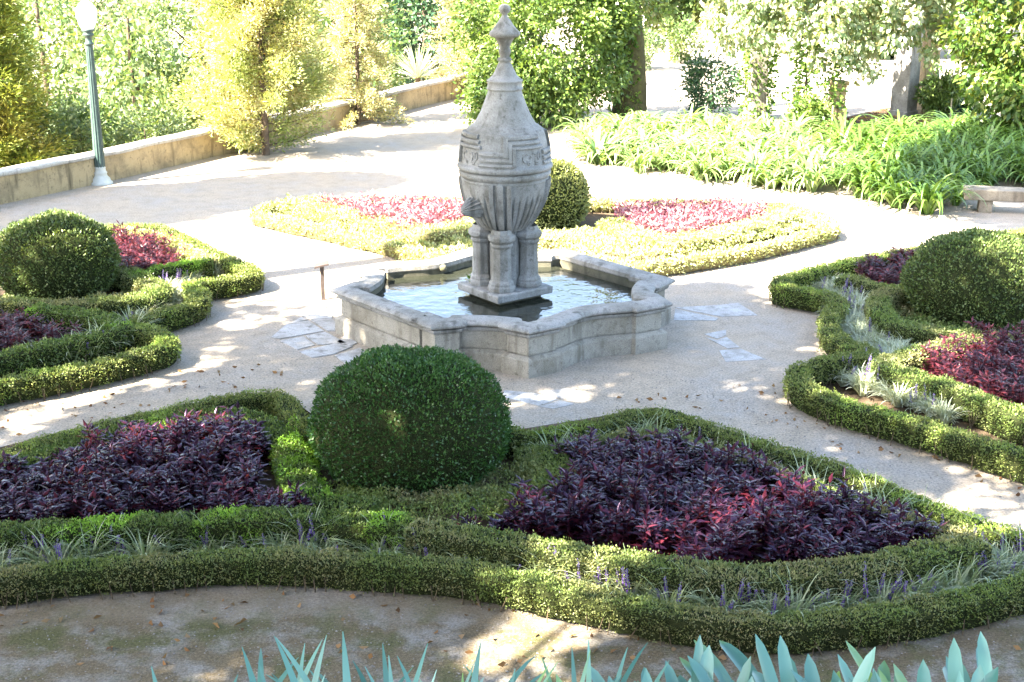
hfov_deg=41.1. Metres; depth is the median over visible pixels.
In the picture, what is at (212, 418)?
purple plant
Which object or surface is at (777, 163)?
strap leaf plant
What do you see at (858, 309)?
lilyturf
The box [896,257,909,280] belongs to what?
maroon plant
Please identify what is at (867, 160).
strap leaf plant
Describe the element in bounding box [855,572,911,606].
lilyturf
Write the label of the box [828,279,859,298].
lilyturf
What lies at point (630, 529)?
purple plant
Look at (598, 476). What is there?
purple plant
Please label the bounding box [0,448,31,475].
purple plant
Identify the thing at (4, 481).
purple plant
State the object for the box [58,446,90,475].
purple plant
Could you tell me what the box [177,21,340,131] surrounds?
valley tree
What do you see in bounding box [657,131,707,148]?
strap leaf plant
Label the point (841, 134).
strap leaf plant
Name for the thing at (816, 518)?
purple plant
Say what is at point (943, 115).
strap leaf plant
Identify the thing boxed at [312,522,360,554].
lilyturf
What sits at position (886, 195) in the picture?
strap leaf plant
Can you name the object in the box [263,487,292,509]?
purple plant
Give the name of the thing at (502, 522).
purple plant
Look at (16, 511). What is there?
purple plant
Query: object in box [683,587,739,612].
lilyturf
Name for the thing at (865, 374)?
lilyturf
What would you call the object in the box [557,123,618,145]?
strap leaf plant
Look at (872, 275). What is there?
maroon plant
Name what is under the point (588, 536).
purple plant
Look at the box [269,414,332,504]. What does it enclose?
ground cover
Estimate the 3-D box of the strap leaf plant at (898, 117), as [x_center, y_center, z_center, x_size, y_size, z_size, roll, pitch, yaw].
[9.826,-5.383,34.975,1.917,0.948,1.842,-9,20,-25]
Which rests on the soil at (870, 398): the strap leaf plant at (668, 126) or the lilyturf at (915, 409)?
the lilyturf at (915, 409)
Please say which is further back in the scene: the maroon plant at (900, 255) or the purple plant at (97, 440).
the maroon plant at (900, 255)
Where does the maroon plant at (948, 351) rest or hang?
on the soil at (870, 398)
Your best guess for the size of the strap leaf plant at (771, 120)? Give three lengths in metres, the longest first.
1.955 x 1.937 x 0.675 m
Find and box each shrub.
[23,95,104,157]
[43,88,129,157]
[103,97,192,147]
[127,75,209,141]
[614,27,668,70]
[655,12,705,62]
[670,48,744,118]
[782,88,835,136]
[912,64,966,116]
[945,73,984,114]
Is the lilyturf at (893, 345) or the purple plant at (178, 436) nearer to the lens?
the purple plant at (178, 436)
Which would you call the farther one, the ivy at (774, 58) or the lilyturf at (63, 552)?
the ivy at (774, 58)
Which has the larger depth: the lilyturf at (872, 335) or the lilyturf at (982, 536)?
the lilyturf at (872, 335)
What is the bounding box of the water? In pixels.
[376,266,631,321]
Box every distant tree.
[26,0,207,80]
[174,0,359,72]
[389,0,465,68]
[450,0,561,53]
[642,0,732,39]
[742,1,828,12]
[823,0,957,59]
[952,0,1023,41]
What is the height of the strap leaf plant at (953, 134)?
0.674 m
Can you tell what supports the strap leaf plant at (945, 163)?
on the ground at (210, 200)
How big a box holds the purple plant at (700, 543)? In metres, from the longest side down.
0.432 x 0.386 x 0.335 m
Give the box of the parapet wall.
[0,50,566,204]
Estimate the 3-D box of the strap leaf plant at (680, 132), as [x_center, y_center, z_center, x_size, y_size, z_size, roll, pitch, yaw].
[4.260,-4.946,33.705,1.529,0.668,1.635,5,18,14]
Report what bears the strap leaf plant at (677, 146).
on the ground at (210, 200)
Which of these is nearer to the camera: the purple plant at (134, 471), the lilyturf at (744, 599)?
the lilyturf at (744, 599)
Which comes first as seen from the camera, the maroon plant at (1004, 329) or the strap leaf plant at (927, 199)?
the maroon plant at (1004, 329)
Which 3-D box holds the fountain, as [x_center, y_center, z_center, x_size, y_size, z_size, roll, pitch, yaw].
[-0.100,-2.365,19.225,4.162,4.630,4.473,-14,23,-38]
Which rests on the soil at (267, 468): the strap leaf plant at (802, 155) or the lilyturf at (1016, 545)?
the lilyturf at (1016, 545)
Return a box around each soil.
[0,236,225,365]
[0,404,995,609]
[297,197,814,259]
[751,108,958,140]
[821,279,1023,447]
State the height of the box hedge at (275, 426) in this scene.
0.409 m
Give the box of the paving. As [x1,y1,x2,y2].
[271,303,765,408]
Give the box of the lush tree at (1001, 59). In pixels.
[931,0,1023,130]
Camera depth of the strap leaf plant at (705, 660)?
3.09 m
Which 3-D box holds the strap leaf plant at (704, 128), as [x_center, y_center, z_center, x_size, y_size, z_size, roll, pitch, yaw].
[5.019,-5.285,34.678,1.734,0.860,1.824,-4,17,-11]
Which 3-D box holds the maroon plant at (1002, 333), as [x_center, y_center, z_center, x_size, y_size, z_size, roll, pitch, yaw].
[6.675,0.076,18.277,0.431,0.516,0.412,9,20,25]
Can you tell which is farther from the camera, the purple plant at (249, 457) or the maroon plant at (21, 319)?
the maroon plant at (21, 319)
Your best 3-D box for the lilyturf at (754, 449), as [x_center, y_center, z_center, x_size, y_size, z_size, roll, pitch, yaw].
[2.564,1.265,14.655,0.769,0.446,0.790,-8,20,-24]
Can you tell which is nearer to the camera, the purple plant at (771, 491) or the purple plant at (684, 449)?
the purple plant at (771, 491)
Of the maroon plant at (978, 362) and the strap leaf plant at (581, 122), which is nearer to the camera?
the maroon plant at (978, 362)
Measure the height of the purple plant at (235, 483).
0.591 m
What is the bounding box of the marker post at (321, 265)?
[314,260,328,299]
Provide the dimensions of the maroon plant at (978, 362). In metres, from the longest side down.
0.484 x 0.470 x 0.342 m
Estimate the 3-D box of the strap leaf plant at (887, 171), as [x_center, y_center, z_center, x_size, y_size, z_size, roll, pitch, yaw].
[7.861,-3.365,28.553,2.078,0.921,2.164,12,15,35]
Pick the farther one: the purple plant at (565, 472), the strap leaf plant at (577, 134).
the strap leaf plant at (577, 134)
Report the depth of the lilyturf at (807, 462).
14.26 m
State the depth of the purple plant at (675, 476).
13.92 m
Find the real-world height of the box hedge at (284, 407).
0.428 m
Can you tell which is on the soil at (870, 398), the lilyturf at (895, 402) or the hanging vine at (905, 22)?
the lilyturf at (895, 402)
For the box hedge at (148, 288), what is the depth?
20.16 m
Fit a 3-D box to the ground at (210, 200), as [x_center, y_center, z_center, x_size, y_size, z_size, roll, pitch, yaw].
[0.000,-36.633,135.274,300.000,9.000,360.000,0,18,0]
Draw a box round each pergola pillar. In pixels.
[742,2,768,120]
[825,79,849,130]
[888,0,924,117]
[917,16,940,114]
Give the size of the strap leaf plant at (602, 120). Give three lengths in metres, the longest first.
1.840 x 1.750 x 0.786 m
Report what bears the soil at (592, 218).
on the ground at (210, 200)
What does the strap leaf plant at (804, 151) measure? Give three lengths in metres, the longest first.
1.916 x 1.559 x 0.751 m
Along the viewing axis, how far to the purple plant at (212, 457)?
14.12 m
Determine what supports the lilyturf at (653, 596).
on the ground at (210, 200)
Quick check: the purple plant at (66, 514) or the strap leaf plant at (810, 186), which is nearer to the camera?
the purple plant at (66, 514)
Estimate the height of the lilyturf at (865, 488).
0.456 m
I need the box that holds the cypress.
[0,0,77,167]
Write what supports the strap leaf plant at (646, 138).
on the ground at (210, 200)
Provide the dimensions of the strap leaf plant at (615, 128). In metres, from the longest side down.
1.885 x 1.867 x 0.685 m
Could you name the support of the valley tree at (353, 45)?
on the ground at (210, 200)
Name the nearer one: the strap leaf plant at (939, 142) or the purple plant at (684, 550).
the purple plant at (684, 550)
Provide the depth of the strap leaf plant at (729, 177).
30.34 m
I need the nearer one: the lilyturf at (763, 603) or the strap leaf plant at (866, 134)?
the lilyturf at (763, 603)
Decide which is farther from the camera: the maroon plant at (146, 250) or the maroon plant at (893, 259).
the maroon plant at (146, 250)
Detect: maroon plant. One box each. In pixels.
[0,309,6,328]
[0,312,30,338]
[0,314,9,328]
[0,323,10,347]
[0,324,21,348]
[5,327,29,347]
[9,335,30,349]
[10,307,28,333]
[10,331,31,341]
[24,313,43,339]
[26,311,46,340]
[32,319,51,341]
[33,321,60,340]
[42,318,63,337]
[43,323,60,337]
[47,328,69,337]
[66,320,84,336]
[111,228,126,243]
[112,221,127,242]
[116,229,136,251]
[116,240,131,262]
[118,243,128,262]
[119,225,138,245]
[119,255,134,267]
[123,236,140,251]
[124,248,136,262]
[131,237,153,261]
[133,257,154,269]
[135,236,150,254]
[135,252,151,263]
[139,227,158,248]
[139,251,160,268]
[142,234,158,255]
[149,244,163,263]
[152,230,174,259]
[153,248,163,266]
[160,251,178,263]
[163,256,176,264]
[166,245,189,260]
[852,260,868,276]
[861,253,881,277]
[866,267,879,281]
[869,257,884,279]
[875,262,894,280]
[879,264,901,283]
[882,258,899,280]
[882,266,898,282]
[886,253,902,270]
[888,246,913,259]
[890,249,912,264]
[896,252,906,280]
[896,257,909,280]
[906,244,916,259]
[910,345,931,372]
[917,339,934,369]
[925,344,955,374]
[926,336,961,377]
[935,356,961,379]
[938,332,969,363]
[938,366,968,383]
[940,343,957,360]
[952,348,992,385]
[954,374,973,386]
[961,337,984,367]
[961,349,992,386]
[963,316,996,339]
[967,372,985,389]
[971,331,1000,364]
[973,342,1002,375]
[974,366,1005,396]
[979,368,1008,399]
[983,349,1004,379]
[986,332,1010,355]
[988,348,1017,374]
[989,366,1011,378]
[993,340,1013,367]
[995,322,1014,346]
[995,373,1020,400]
[997,356,1022,393]
[998,330,1023,353]
[1002,337,1022,362]
[1002,383,1023,406]
[1004,356,1023,386]
[1008,377,1023,405]
[1009,319,1023,352]
[1010,343,1023,371]
[1016,350,1023,372]
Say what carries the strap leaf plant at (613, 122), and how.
on the ground at (210, 200)
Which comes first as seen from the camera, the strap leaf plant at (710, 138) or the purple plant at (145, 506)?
the purple plant at (145, 506)
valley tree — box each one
[0,0,156,156]
[8,0,201,106]
[41,13,225,156]
[92,0,304,135]
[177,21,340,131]
[212,2,416,97]
[275,0,420,110]
[367,0,482,85]
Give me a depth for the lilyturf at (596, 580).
11.94 m
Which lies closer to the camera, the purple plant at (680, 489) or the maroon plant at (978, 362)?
the purple plant at (680, 489)
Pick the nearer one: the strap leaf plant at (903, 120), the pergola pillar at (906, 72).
the strap leaf plant at (903, 120)
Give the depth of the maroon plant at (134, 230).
24.05 m
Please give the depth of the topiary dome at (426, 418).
13.89 m
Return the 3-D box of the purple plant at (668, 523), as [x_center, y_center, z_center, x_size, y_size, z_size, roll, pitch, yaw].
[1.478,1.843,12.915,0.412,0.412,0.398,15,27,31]
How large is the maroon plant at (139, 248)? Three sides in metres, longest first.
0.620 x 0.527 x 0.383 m
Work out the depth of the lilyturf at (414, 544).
12.63 m
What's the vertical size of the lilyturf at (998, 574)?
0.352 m
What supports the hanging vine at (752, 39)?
hanging from the pergola beam
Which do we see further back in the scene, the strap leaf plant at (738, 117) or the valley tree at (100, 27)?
the valley tree at (100, 27)
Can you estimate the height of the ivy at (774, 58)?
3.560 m
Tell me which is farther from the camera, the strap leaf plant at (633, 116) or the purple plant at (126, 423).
the strap leaf plant at (633, 116)
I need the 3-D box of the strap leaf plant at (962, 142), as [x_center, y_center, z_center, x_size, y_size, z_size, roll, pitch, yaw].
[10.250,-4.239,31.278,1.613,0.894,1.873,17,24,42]
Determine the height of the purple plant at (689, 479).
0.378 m
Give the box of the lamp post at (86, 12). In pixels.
[75,0,112,185]
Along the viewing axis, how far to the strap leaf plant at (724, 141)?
32.12 m
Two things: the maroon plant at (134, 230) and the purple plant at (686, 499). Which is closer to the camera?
the purple plant at (686, 499)
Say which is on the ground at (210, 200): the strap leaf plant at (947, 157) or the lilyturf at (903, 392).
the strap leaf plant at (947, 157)
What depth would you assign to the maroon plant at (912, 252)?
22.67 m
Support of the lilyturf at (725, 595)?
on the ground at (210, 200)
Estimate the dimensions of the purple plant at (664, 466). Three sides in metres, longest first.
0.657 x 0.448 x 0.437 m
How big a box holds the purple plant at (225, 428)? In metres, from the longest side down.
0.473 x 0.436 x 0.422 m
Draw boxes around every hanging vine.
[692,0,800,58]
[769,0,905,87]
[854,0,994,70]
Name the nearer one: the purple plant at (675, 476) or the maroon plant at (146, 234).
the purple plant at (675, 476)
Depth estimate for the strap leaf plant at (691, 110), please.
36.65 m
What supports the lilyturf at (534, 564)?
on the ground at (210, 200)
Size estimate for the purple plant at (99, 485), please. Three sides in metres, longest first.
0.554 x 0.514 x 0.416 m
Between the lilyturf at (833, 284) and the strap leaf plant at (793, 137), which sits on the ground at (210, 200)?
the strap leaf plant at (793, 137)
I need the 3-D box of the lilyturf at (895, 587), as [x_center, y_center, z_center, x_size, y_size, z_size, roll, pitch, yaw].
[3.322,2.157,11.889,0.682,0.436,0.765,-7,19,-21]
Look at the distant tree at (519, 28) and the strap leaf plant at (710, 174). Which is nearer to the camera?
the strap leaf plant at (710, 174)
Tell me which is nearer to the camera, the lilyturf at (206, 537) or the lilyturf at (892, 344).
the lilyturf at (206, 537)
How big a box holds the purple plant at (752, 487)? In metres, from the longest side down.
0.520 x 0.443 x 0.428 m
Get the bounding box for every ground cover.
[0,287,138,300]
[259,193,818,259]
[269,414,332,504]
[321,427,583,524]
[894,302,1023,347]
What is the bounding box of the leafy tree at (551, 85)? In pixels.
[442,0,671,131]
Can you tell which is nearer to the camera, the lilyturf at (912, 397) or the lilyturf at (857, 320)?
the lilyturf at (912, 397)
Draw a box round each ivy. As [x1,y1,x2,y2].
[732,0,781,120]
[781,38,853,132]
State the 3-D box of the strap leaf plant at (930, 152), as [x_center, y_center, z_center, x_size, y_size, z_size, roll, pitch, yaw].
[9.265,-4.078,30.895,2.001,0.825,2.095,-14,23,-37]
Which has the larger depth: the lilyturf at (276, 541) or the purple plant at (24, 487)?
the purple plant at (24, 487)
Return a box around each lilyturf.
[0,520,55,567]
[0,541,23,569]
[0,542,26,570]
[0,546,33,570]
[4,518,66,566]
[10,522,92,565]
[14,537,87,564]
[24,534,105,562]
[45,331,107,362]
[49,518,126,560]
[66,536,113,560]
[75,318,128,356]
[80,513,148,560]
[82,331,122,362]
[89,535,154,557]
[92,526,186,557]
[103,522,175,557]
[118,308,150,343]
[126,512,190,555]
[130,521,196,555]
[155,505,233,553]
[159,269,175,284]
[169,295,185,305]
[170,275,182,293]
[173,289,183,303]
[177,530,240,552]
[185,518,242,552]
[192,505,247,552]
[209,509,254,550]
[213,263,220,277]
[216,529,283,547]
[242,509,338,552]
[245,521,298,547]
[247,535,295,550]
[248,519,305,550]
[269,502,345,550]
[280,520,343,551]
[302,538,347,553]
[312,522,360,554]
[332,512,418,552]
[337,539,384,553]
[352,541,416,555]
[361,507,421,553]
[373,535,423,555]
[389,515,438,558]
[390,531,437,559]
[401,543,452,559]
[505,536,573,577]
[506,546,574,579]
[516,426,576,458]
[543,548,611,585]
[558,423,622,441]
[562,562,640,590]
[581,551,636,593]
[588,544,664,601]
[602,568,650,598]
[629,408,670,432]
[629,571,699,608]
[631,402,682,432]
[634,585,679,602]
[644,568,703,607]
[662,560,739,609]
[665,423,717,440]
[669,576,765,615]
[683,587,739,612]
[686,556,769,614]
[702,567,783,612]
[720,569,775,612]
[725,593,794,613]
[729,430,778,462]
[735,587,811,613]
[741,568,813,615]
[753,567,842,617]
[757,590,825,615]
[763,584,815,608]
[778,584,849,612]
[788,447,833,481]
[791,585,849,612]
[797,465,839,500]
[806,570,884,610]
[807,584,857,610]
[812,277,834,290]
[817,279,834,289]
[818,562,890,609]
[827,561,916,607]
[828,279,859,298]
[830,282,857,298]
[830,369,854,386]
[832,285,863,298]
[833,355,862,380]
[833,364,861,379]
[837,362,868,387]
[837,368,885,395]
[839,367,874,389]
[840,280,866,298]
[840,355,886,392]
[841,310,864,331]
[841,471,919,514]
[842,313,861,332]
[842,319,873,335]
[842,320,871,339]
[842,368,880,390]
[844,301,865,326]
[845,289,868,300]
[845,325,877,339]
[846,312,868,329]
[846,313,869,325]
[847,317,874,339]
[848,291,864,312]
[848,295,864,314]
[848,328,875,345]
[848,486,925,526]
[850,302,863,315]
[855,324,879,340]
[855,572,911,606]
[857,329,891,346]
[858,322,879,338]
[859,326,889,344]
[863,333,893,353]
[864,376,904,400]
[865,364,894,396]
[869,565,955,599]
[871,559,941,602]
[873,336,909,350]
[873,336,910,351]
[873,381,920,407]
[873,562,947,601]
[875,547,964,593]
[876,340,911,352]
[876,574,930,600]
[877,337,911,345]
[878,345,899,353]
[886,385,923,406]
[887,336,917,350]
[891,381,914,397]
[892,483,954,523]
[896,560,961,595]
[897,390,927,406]
[899,383,931,412]
[901,391,932,411]
[903,567,971,594]
[909,392,953,417]
[910,400,949,417]
[912,394,955,419]
[919,391,960,422]
[919,397,969,418]
[921,563,983,589]
[922,398,970,424]
[924,555,997,595]
[929,545,1003,590]
[942,528,1020,583]
[945,548,1018,583]
[961,546,1014,584]
[973,524,994,563]
[974,539,1023,584]
[974,544,1023,583]
[983,529,1023,572]
[984,529,1023,578]
[985,547,1021,577]
[987,533,1019,577]
[993,536,1021,567]
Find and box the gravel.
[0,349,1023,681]
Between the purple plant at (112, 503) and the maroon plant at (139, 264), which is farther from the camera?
the maroon plant at (139, 264)
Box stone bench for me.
[963,185,1023,212]
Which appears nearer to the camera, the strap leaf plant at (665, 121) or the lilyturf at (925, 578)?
the lilyturf at (925, 578)
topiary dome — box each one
[0,208,121,301]
[303,343,513,499]
[534,158,591,231]
[899,225,1023,333]
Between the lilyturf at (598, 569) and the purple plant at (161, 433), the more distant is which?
the purple plant at (161, 433)
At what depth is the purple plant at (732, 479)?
14.03 m
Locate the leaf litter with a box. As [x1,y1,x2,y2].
[0,109,1021,666]
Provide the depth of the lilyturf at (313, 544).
12.79 m
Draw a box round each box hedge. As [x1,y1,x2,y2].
[0,221,265,406]
[0,262,175,322]
[0,301,132,377]
[0,387,1023,552]
[0,405,378,515]
[0,502,415,563]
[0,541,1023,656]
[116,225,219,276]
[121,255,214,286]
[248,192,842,276]
[297,197,474,248]
[403,516,994,611]
[500,441,578,520]
[538,225,604,249]
[559,426,977,547]
[594,208,800,256]
[767,227,1023,485]
[832,272,902,295]
[861,283,982,345]
[869,331,1023,445]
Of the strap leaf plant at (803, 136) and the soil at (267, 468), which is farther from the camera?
the strap leaf plant at (803, 136)
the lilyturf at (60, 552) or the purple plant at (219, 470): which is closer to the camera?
the lilyturf at (60, 552)
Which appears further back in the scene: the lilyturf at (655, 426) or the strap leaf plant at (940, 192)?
the strap leaf plant at (940, 192)
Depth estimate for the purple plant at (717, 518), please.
12.90 m
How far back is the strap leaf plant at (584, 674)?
2.98 m
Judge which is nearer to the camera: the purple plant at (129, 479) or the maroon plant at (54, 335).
the purple plant at (129, 479)
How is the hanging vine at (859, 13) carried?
hanging from the pergola beam
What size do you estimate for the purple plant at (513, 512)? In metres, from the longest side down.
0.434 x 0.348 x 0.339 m
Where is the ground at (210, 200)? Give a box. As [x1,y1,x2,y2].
[0,0,1023,681]
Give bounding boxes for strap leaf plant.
[151,640,342,681]
[242,635,412,681]
[266,638,541,681]
[274,631,436,681]
[309,642,557,681]
[463,639,669,681]
[547,650,621,681]
[551,126,614,158]
[555,113,611,136]
[555,126,631,167]
[556,674,635,681]
[557,122,611,145]
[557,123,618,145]
[562,126,637,170]
[569,117,620,129]
[569,137,608,157]
[571,115,623,138]
[578,125,639,140]
[579,131,654,168]
[586,113,645,132]
[588,119,624,135]
[589,122,650,135]
[591,635,750,681]
[592,140,653,166]
[593,132,650,164]
[594,112,651,124]
[602,124,664,141]
[605,146,666,175]
[607,667,690,681]
[608,128,668,160]
[612,110,671,121]
[612,123,669,141]
[617,114,651,126]
[618,109,660,126]
[619,128,672,155]
[623,142,684,167]
[624,111,697,131]
[625,110,678,130]
[628,122,689,136]
[630,130,688,150]
[630,141,690,173]
[639,110,690,123]
[645,115,697,129]
[645,129,684,143]
[646,136,707,170]
[649,149,719,175]
[651,121,694,136]
[656,111,701,123]
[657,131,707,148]
[658,124,709,144]
[660,102,714,129]
[660,141,685,152]
[661,132,707,158]
[662,135,727,166]
[662,151,740,187]
[664,661,753,681]
[667,118,711,137]
[677,107,739,126]
[678,151,734,177]
[679,126,724,141]
[679,145,757,163]
[679,634,875,681]
[680,133,742,156]
[681,136,734,149]
[682,112,728,134]
[683,116,741,133]
[684,152,761,182]
[689,127,733,141]
[692,130,754,155]
[693,132,729,144]
[700,130,750,147]
[705,115,751,127]
[706,117,750,136]
[706,125,740,143]
[707,124,767,146]
[708,133,779,153]
[710,114,769,133]
[711,129,790,156]
[711,145,767,172]
[712,149,793,189]
[713,142,800,180]
[715,144,775,174]
[720,671,840,681]
[722,111,751,123]
[724,121,774,133]
[725,115,761,129]
[728,126,785,141]
[733,127,789,152]
[733,149,779,165]
[734,129,796,153]
[735,111,796,130]
[735,161,802,188]
[736,139,797,167]
[739,118,802,138]
[742,113,797,127]
[745,125,816,145]
[745,126,816,141]
[754,145,813,173]
[755,135,821,150]
[755,157,793,183]
[759,159,820,190]
[766,110,823,132]
[766,120,814,132]
[767,135,826,160]
[772,143,838,162]
[773,143,840,161]
[775,144,848,187]
[775,153,858,194]
[777,120,819,146]
[778,136,834,155]
[778,145,849,183]
[780,165,841,191]
[783,125,811,140]
[785,131,813,144]
[791,655,997,681]
[795,126,824,138]
[795,132,853,154]
[796,144,847,163]
[802,124,869,143]
[804,654,819,681]
[805,119,881,156]
[809,107,877,134]
[809,123,902,154]
[813,145,878,188]
[813,161,897,197]
[817,128,889,145]
[823,139,883,167]
[823,158,859,184]
[824,151,907,186]
[824,157,918,206]
[826,156,903,188]
[827,116,891,137]
[831,660,890,681]
[833,153,930,180]
[838,144,890,164]
[839,128,925,152]
[839,141,948,174]
[840,143,891,158]
[842,160,925,198]
[844,130,892,153]
[846,631,992,681]
[847,169,943,210]
[851,119,913,144]
[853,123,919,145]
[859,140,928,158]
[860,143,922,169]
[861,119,920,139]
[861,138,929,154]
[864,115,926,134]
[864,133,922,147]
[866,110,934,129]
[866,150,936,174]
[870,109,939,133]
[871,173,985,217]
[873,160,936,177]
[874,120,955,136]
[874,134,921,150]
[875,142,965,170]
[876,159,954,202]
[881,121,947,142]
[881,141,964,165]
[887,117,947,134]
[894,126,952,145]
[894,638,984,681]
[896,161,966,187]
[898,179,973,209]
[907,149,965,177]
[909,131,973,154]
[910,117,982,147]
[910,134,975,151]
[911,123,962,140]
[911,140,986,178]
[912,156,998,184]
[915,145,985,163]
[915,145,1006,183]
[918,155,988,185]
[919,121,969,136]
[921,107,981,127]
[922,173,994,210]
[923,162,993,198]
[925,132,989,156]
[926,115,1006,135]
[926,125,983,146]
[927,142,1013,174]
[928,114,979,128]
[928,161,998,185]
[930,129,993,150]
[944,108,1009,125]
[945,122,1008,145]
[946,136,1021,160]
[948,109,990,128]
[950,127,1005,151]
[952,128,1023,161]
[953,124,1019,152]
[955,147,1017,172]
[956,147,1021,185]
[961,117,1021,141]
[962,113,1014,127]
[971,124,1019,138]
[973,112,1007,131]
[975,141,1022,176]
[977,142,1023,183]
[978,120,1023,138]
[980,133,1021,178]
[988,158,1023,184]
[991,143,1023,174]
[993,121,1023,143]
[995,134,1023,143]
[995,141,1023,183]
[1005,127,1023,143]
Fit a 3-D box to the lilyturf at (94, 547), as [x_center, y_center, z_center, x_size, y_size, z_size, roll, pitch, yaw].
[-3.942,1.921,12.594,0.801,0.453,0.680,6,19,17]
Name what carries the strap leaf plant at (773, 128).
on the ground at (210, 200)
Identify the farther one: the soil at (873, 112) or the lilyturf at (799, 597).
the soil at (873, 112)
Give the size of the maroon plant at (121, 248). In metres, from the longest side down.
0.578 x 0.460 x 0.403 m
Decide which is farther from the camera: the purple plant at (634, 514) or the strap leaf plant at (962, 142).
the strap leaf plant at (962, 142)
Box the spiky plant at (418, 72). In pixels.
[385,43,445,82]
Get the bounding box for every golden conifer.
[168,0,352,155]
[304,0,417,130]
[412,0,495,91]
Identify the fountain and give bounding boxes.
[330,4,674,378]
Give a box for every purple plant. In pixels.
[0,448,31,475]
[0,461,8,489]
[0,462,15,497]
[0,475,23,500]
[0,485,15,522]
[0,489,27,520]
[0,489,32,523]
[0,500,5,518]
[1,489,34,508]
[5,477,39,507]
[6,466,32,487]
[9,465,46,497]
[9,468,36,490]
[12,482,49,521]
[25,498,66,521]
[28,488,66,522]
[30,454,69,486]
[33,460,66,496]
[37,477,53,494]
[38,461,83,505]
[39,467,72,501]
[51,448,72,465]
[52,465,100,517]
[52,486,78,520]
[55,445,88,489]
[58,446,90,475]
[59,487,92,520]
[62,437,116,482]
[71,454,116,488]
[75,419,105,450]
[75,474,111,497]
[76,476,116,519]
[76,476,123,510]
[79,498,104,520]
[82,478,127,519]
[83,439,103,465]
[90,439,128,477]
[91,437,121,466]
[95,422,125,462]
[97,466,131,494]
[99,463,127,484]
[111,486,131,514]
[114,432,145,462]
[114,434,148,471]
[117,419,141,445]
[117,482,157,515]
[118,424,151,464]
[118,463,168,505]
[119,460,131,480]
[119,462,147,497]
[123,420,154,441]
[125,449,148,468]
[126,464,151,501]
[130,421,158,444]
[135,432,173,459]
[135,492,165,513]
[137,461,181,508]
[138,450,165,471]
[139,436,159,456]
[140,475,190,512]
[141,439,175,470]
[142,489,178,514]
[148,464,185,508]
[150,421,169,452]
[153,416,175,452]
[157,454,190,505]
[158,415,194,453]
[162,450,207,488]
[166,438,213,486]
[167,408,204,450]
[169,464,192,487]
[179,473,212,507]
[180,430,201,452]
[181,414,203,431]
[183,484,219,513]
[185,438,220,471]
[186,448,217,491]
[187,464,217,496]
[188,410,207,439]
[196,441,224,472]
[197,427,234,467]
[198,420,212,438]
[201,414,232,437]
[202,408,227,431]
[206,425,239,472]
[206,488,248,508]
[209,487,246,510]
[211,467,258,509]
[212,460,234,484]
[215,421,247,448]
[215,464,242,494]
[216,480,242,505]
[219,401,251,437]
[220,419,260,454]
[223,445,262,476]
[225,444,243,477]
[231,453,259,500]
[234,450,270,504]
[241,435,272,464]
[242,442,263,470]
[243,425,275,462]
[244,418,265,441]
[245,487,274,510]
[253,493,283,510]
[256,486,278,503]
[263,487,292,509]
[272,479,315,508]
[450,507,485,527]
[486,511,517,535]
[502,499,521,530]
[508,475,550,508]
[510,511,537,536]
[514,492,553,529]
[520,487,567,541]
[544,468,574,519]
[546,501,564,538]
[549,436,580,459]
[552,477,604,525]
[553,465,591,492]
[554,490,599,541]
[561,470,598,496]
[562,433,583,461]
[563,483,606,504]
[565,439,611,471]
[566,449,598,484]
[570,502,601,541]
[571,433,601,471]
[572,454,590,470]
[572,463,590,485]
[574,520,600,548]
[575,490,609,534]
[580,426,601,461]
[583,455,617,500]
[584,462,618,500]
[592,436,622,461]
[592,496,621,538]
[592,501,637,549]
[593,475,621,509]
[597,456,631,493]
[598,447,631,485]
[602,444,630,468]
[608,491,638,516]
[609,435,630,462]
[610,492,659,552]
[612,475,647,503]
[616,433,655,470]
[616,503,643,549]
[617,475,658,528]
[618,459,636,490]
[624,426,646,454]
[625,465,672,505]
[627,442,671,490]
[628,465,660,489]
[630,506,671,556]
[632,439,648,457]
[635,439,679,464]
[637,486,652,512]
[642,446,678,478]
[642,485,672,523]
[644,423,671,453]
[648,431,678,453]
[650,442,686,487]
[650,512,682,555]
[655,469,688,505]
[656,477,692,522]
[661,442,691,464]
[662,429,689,456]
[662,507,681,548]
[667,424,691,456]
[668,503,692,528]
[668,512,704,551]
[668,542,697,559]
[670,482,685,506]
[670,532,694,556]
[672,456,696,483]
[678,473,703,506]
[679,450,708,486]
[681,435,719,470]
[681,485,704,514]
[681,488,720,542]
[682,462,730,517]
[683,527,720,559]
[686,534,734,563]
[689,468,714,487]
[691,481,727,517]
[694,501,718,536]
[698,462,734,483]
[700,438,723,462]
[700,443,728,474]
[701,520,746,563]
[703,504,736,537]
[706,495,746,524]
[707,481,740,506]
[707,514,756,564]
[708,441,750,488]
[708,473,732,493]
[716,440,751,471]
[719,468,747,505]
[719,493,744,520]
[720,509,759,550]
[725,470,742,495]
[725,531,756,564]
[726,514,763,563]
[730,470,766,510]
[736,443,769,486]
[737,485,756,521]
[738,488,789,558]
[739,498,766,540]
[741,467,768,495]
[747,492,774,518]
[755,450,782,493]
[755,494,780,513]
[758,540,790,564]
[761,494,809,545]
[763,526,799,554]
[764,480,785,509]
[769,465,804,509]
[777,529,815,562]
[778,497,812,526]
[779,495,807,515]
[781,481,805,509]
[787,509,819,557]
[788,470,825,523]
[791,514,825,553]
[798,477,825,515]
[804,527,852,561]
[807,513,837,545]
[809,484,845,521]
[811,530,840,559]
[818,465,859,513]
[818,496,848,531]
[818,517,848,542]
[824,500,867,532]
[826,525,866,558]
[827,502,874,543]
[839,524,871,555]
[850,490,878,531]
[857,513,908,555]
[867,497,891,535]
[870,497,917,531]
[871,522,915,554]
[879,499,925,549]
[908,512,948,545]
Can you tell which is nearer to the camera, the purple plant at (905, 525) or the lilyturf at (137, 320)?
the purple plant at (905, 525)
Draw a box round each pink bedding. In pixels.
[314,189,467,235]
[612,195,770,234]

